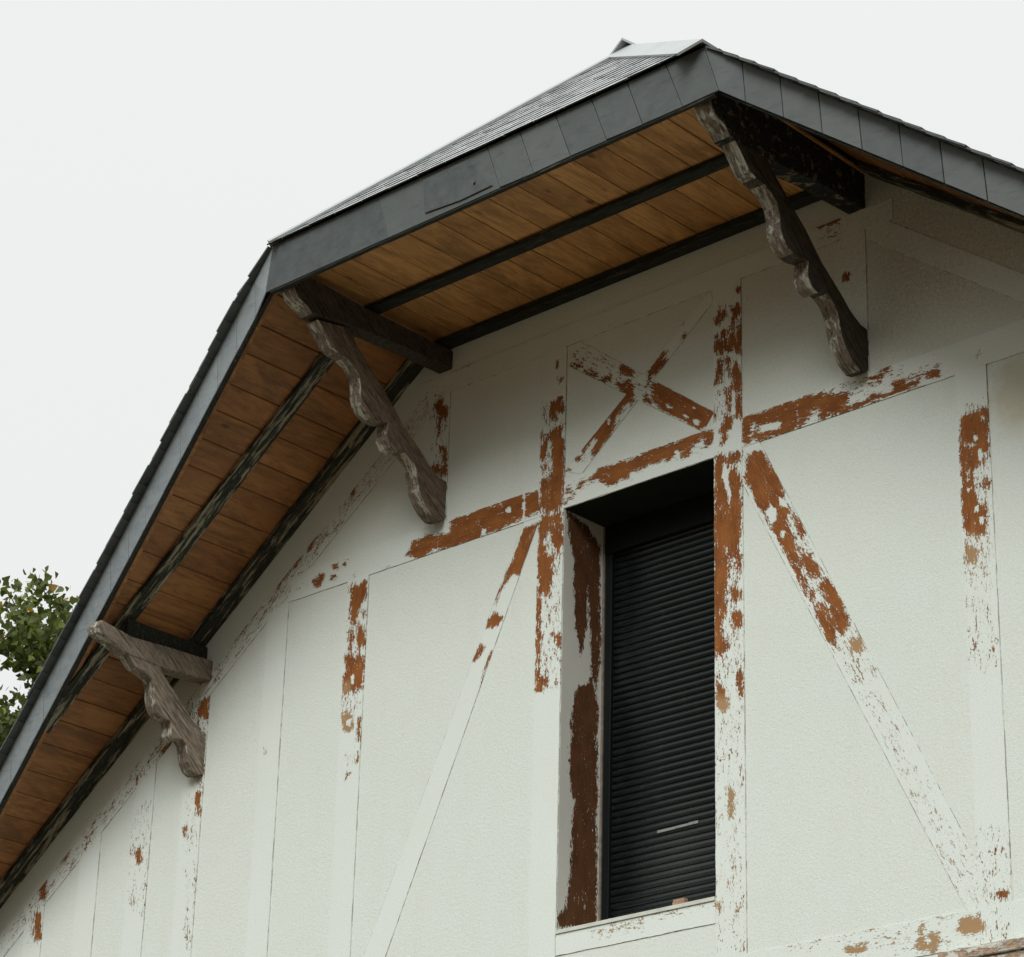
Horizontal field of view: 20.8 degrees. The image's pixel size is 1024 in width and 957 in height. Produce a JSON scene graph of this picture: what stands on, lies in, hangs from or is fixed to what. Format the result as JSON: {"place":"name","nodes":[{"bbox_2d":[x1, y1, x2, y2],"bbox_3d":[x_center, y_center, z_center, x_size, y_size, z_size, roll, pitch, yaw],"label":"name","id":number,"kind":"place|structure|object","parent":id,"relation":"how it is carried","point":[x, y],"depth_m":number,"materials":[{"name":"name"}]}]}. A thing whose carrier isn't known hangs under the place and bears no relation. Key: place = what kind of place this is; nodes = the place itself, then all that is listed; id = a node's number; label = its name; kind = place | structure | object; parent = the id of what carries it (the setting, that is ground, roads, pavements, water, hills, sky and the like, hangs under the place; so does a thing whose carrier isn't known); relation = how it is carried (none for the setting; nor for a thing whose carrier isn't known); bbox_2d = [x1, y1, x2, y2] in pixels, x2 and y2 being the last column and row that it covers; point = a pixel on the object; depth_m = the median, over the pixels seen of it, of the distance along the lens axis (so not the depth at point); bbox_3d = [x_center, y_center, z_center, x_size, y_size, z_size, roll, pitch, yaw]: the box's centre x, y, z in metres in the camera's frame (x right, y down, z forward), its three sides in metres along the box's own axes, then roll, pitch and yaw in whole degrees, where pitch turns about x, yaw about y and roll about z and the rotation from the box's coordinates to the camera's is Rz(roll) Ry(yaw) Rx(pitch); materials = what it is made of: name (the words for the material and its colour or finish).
{"place":"outdoors","nodes":[
{"label":"outdoors","id":0,"kind":"place"},
{"bbox_2d":[0,566,78,747],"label":"tree","id":1,"kind":"object","parent":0,"point":[29,643],"depth_m":23.24,"materials":[{"name":"green plant"}]},
{"bbox_2d":[0,38,1023,956],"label":"house","id":2,"kind":"structure","parent":0,"point":[578,514],"depth_m":14.23,"materials":[{"name":"paint"}]},
{"bbox_2d":[555,458,715,933],"bbox_3d":[0.731,1.113,13.845,0.998,2.262,0.377,-20,-32,39],"label":"window","id":3,"kind":"structure","parent":2,"relation":"in","point":[649,774],"depth_m":14.09,"materials":[{"name":"paint"}]},
{"bbox_2d":[0,0,1023,713],"label":"sky","id":4,"kind":"structure","parent":0,"point":[152,152],"materials":[{"name":"white"}]},
{"bbox_2d":[672,898,687,904],"bbox_3d":[0.791,1.991,13.117,0.072,0.026,0.032,-20,-32,39],"label":"wood block","id":5,"kind":"object","parent":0,"point":[679,901],"depth_m":13.10,"materials":[{"name":"beige wood"}]}
]}

